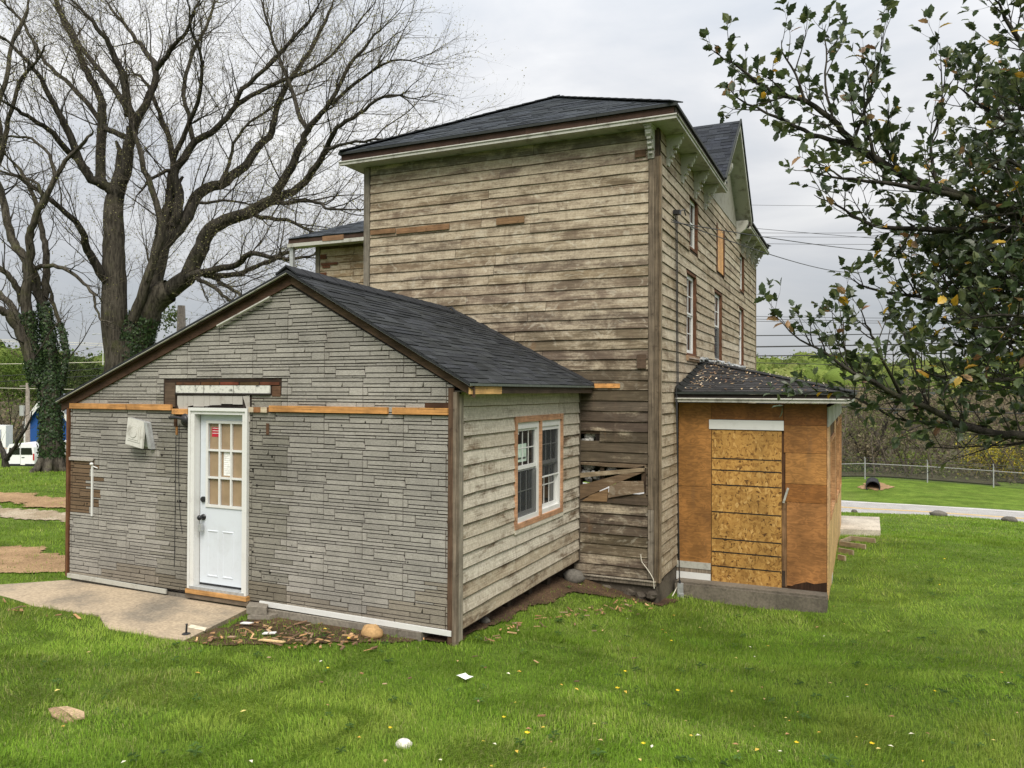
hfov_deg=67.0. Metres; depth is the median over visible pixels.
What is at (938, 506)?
road marking
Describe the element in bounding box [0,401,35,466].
tree
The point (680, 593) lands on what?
meter box
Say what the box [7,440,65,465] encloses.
white van
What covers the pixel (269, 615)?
concrete block
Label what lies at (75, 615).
wood debris
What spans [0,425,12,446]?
white trailer
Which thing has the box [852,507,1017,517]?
road marking
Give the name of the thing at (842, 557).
lumber rail
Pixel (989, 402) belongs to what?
brushy woods
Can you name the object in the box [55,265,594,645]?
annex
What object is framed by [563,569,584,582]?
rock
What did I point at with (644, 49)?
sky
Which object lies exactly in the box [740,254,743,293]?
window
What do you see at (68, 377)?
power line
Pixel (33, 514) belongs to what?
dirt track
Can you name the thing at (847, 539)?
lumber rail
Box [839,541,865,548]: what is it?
lumber rail
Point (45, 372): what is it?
ivy tree
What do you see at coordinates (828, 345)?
power line
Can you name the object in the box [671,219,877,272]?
service drop
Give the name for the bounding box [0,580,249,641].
path
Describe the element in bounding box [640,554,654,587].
pale cable
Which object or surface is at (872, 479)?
culvert pipe
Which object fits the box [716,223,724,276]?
window frame
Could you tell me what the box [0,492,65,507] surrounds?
bare soil
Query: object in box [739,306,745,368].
window
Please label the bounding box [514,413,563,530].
window
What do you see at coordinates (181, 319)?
utility pole
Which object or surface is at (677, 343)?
service cable
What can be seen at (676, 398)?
service cable
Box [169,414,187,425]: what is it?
wall lamp
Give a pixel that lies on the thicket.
(948, 438)
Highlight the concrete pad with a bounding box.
[840,516,880,536]
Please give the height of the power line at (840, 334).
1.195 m
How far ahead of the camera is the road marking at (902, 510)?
44.21 m
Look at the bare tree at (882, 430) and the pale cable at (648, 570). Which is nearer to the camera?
the pale cable at (648, 570)
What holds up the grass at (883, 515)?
on the ground at (940, 493)
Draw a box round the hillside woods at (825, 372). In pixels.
[756,349,1023,402]
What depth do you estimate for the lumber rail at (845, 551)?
14.50 m
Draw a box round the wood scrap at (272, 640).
[258,638,285,642]
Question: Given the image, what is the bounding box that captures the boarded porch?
[675,357,859,612]
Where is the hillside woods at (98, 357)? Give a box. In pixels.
[0,340,104,396]
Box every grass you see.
[0,466,1023,541]
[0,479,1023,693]
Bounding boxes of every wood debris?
[3,598,81,618]
[188,584,639,716]
[208,617,377,650]
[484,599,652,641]
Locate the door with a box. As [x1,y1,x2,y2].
[197,414,241,587]
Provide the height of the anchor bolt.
0.115 m
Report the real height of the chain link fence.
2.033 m
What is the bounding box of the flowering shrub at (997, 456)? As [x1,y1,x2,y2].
[954,436,1023,479]
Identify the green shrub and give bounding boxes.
[842,460,880,472]
[888,448,944,474]
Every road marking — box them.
[6,448,1022,518]
[845,501,1017,511]
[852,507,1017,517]
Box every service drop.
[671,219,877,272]
[671,221,907,251]
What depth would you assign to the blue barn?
66.01 m
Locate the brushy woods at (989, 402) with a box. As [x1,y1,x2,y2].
[756,378,1023,441]
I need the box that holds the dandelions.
[327,558,944,743]
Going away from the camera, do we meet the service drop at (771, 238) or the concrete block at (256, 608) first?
the concrete block at (256, 608)
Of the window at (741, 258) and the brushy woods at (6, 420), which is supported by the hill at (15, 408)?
the brushy woods at (6, 420)
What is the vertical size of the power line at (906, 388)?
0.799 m
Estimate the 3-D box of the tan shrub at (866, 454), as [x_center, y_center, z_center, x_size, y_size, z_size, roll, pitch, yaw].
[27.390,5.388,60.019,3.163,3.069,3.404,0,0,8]
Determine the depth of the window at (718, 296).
15.80 m
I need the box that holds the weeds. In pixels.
[0,577,1023,767]
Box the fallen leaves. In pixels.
[55,578,1017,767]
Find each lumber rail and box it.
[838,548,853,554]
[838,554,845,560]
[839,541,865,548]
[840,536,850,541]
[850,536,875,542]
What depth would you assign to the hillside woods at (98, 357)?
153.23 m
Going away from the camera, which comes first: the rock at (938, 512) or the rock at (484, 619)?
the rock at (484, 619)
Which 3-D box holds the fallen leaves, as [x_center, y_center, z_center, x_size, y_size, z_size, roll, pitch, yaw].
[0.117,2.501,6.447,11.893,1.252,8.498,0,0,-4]
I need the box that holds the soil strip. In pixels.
[391,574,678,641]
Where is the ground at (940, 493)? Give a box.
[0,439,1023,767]
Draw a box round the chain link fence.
[842,457,1023,488]
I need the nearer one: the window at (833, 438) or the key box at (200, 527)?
the key box at (200, 527)
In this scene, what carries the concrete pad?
on the ground at (940, 493)
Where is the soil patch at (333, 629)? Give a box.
[187,617,416,645]
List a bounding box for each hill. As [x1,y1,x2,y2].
[0,394,36,437]
[793,395,1023,441]
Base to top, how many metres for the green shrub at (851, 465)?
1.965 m
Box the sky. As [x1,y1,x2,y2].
[0,0,1023,363]
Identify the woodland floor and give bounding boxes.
[23,438,1023,484]
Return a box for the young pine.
[154,302,191,343]
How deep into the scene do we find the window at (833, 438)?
13.75 m
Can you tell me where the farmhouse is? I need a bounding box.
[287,94,770,602]
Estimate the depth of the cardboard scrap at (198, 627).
8.21 m
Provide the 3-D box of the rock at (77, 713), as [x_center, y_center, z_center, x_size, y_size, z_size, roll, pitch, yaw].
[-3.117,2.307,5.410,0.371,0.024,0.151,0,-1,33]
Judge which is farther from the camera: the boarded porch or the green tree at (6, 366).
the green tree at (6, 366)
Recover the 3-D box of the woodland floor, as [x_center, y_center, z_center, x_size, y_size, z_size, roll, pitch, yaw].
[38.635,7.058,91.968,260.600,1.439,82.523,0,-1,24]
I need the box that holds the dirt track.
[0,505,65,521]
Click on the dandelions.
(619, 687)
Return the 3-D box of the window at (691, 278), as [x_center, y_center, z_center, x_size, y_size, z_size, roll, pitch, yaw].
[3.020,-1.126,13.086,0.175,1.492,1.000,0,-1,24]
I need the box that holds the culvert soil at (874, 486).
[858,482,893,490]
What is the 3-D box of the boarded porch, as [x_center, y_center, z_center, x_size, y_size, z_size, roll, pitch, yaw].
[5.360,1.578,15.117,2.640,4.098,8.642,0,-1,24]
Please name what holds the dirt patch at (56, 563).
on the ground at (940, 493)
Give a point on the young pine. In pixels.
(170, 319)
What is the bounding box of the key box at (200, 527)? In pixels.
[198,519,203,531]
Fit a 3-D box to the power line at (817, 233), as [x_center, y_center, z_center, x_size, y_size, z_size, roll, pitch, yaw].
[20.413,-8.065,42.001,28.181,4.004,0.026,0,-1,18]
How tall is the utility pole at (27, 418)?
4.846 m
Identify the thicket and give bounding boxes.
[808,392,1023,483]
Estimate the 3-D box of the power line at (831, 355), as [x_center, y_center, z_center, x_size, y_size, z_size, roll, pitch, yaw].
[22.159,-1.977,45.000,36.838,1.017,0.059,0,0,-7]
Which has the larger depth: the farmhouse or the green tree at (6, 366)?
the green tree at (6, 366)
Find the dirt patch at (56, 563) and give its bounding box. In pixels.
[0,545,64,572]
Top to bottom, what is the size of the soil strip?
0.507 m
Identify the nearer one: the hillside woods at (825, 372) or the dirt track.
the dirt track
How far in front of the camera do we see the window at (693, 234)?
13.46 m
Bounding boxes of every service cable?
[675,215,679,579]
[677,215,679,555]
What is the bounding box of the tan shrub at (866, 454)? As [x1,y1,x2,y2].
[843,434,888,468]
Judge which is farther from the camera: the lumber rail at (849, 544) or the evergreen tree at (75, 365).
the evergreen tree at (75, 365)
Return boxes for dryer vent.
[125,417,154,448]
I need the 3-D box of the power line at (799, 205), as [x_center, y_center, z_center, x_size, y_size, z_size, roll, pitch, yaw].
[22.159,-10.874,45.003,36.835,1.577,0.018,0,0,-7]
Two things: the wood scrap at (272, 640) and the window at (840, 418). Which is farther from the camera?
the window at (840, 418)
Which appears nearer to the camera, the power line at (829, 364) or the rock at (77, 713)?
the rock at (77, 713)
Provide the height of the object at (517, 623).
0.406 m
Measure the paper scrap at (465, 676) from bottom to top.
0.025 m
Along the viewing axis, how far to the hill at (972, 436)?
120.12 m
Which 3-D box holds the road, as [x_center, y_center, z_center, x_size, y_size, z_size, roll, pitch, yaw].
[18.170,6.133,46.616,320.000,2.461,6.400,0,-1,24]
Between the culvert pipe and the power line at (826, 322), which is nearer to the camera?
the power line at (826, 322)
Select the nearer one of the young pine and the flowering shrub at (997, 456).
the young pine
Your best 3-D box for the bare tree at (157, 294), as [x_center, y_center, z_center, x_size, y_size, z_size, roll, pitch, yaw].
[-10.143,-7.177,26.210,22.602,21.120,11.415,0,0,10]
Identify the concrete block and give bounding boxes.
[246,602,267,614]
[247,612,277,619]
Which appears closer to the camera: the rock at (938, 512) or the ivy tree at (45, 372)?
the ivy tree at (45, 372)
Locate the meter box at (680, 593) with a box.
[677,580,688,597]
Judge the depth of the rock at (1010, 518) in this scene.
32.14 m
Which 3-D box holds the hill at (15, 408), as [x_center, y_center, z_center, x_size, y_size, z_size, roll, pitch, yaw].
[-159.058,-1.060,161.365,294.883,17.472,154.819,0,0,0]
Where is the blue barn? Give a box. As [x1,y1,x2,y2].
[24,394,65,442]
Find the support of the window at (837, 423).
in the boarded porch
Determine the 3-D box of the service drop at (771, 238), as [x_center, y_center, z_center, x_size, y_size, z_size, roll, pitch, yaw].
[15.899,-5.930,32.789,0.038,7.665,51.020,0,-1,32]
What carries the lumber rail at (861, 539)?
on the ground at (940, 493)
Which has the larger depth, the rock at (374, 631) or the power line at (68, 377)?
the power line at (68, 377)
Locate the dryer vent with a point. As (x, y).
(139, 433)
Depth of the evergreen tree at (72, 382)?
78.30 m
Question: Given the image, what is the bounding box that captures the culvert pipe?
[866,477,879,489]
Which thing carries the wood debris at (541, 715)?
on the ground at (940, 493)
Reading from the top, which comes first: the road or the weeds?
the road
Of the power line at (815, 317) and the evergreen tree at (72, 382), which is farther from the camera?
the evergreen tree at (72, 382)
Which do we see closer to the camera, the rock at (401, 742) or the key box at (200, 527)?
the rock at (401, 742)
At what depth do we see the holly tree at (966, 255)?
4.70 m
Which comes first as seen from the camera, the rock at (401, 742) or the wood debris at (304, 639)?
the rock at (401, 742)
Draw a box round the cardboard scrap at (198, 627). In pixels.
[188,625,206,630]
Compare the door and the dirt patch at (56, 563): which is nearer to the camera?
the door
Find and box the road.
[4,447,1023,521]
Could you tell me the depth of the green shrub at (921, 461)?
57.77 m
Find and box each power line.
[0,375,97,381]
[6,368,100,375]
[756,316,950,318]
[756,332,962,335]
[756,342,957,346]
[756,352,966,355]
[757,228,907,240]
[758,321,1008,323]
[770,363,936,365]
[771,205,909,205]
[779,403,1023,413]
[823,244,871,244]
[849,387,987,390]
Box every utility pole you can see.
[19,383,29,441]
[177,305,185,330]
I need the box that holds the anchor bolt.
[182,623,190,634]
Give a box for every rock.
[48,706,84,722]
[361,624,382,639]
[395,738,412,748]
[478,616,489,622]
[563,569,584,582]
[929,510,947,515]
[1001,516,1017,521]
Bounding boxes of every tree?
[0,0,142,472]
[0,0,525,372]
[0,341,68,443]
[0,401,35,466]
[30,357,94,402]
[63,342,103,393]
[699,0,1023,472]
[842,392,929,470]
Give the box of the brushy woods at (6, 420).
[0,373,38,441]
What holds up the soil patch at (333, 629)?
on the ground at (940, 493)
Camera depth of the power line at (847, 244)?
44.66 m
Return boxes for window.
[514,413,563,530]
[686,269,699,362]
[689,195,697,254]
[714,289,721,360]
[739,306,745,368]
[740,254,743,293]
[830,433,835,519]
[836,421,838,502]
[839,416,841,492]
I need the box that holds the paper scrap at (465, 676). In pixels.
[457,673,472,679]

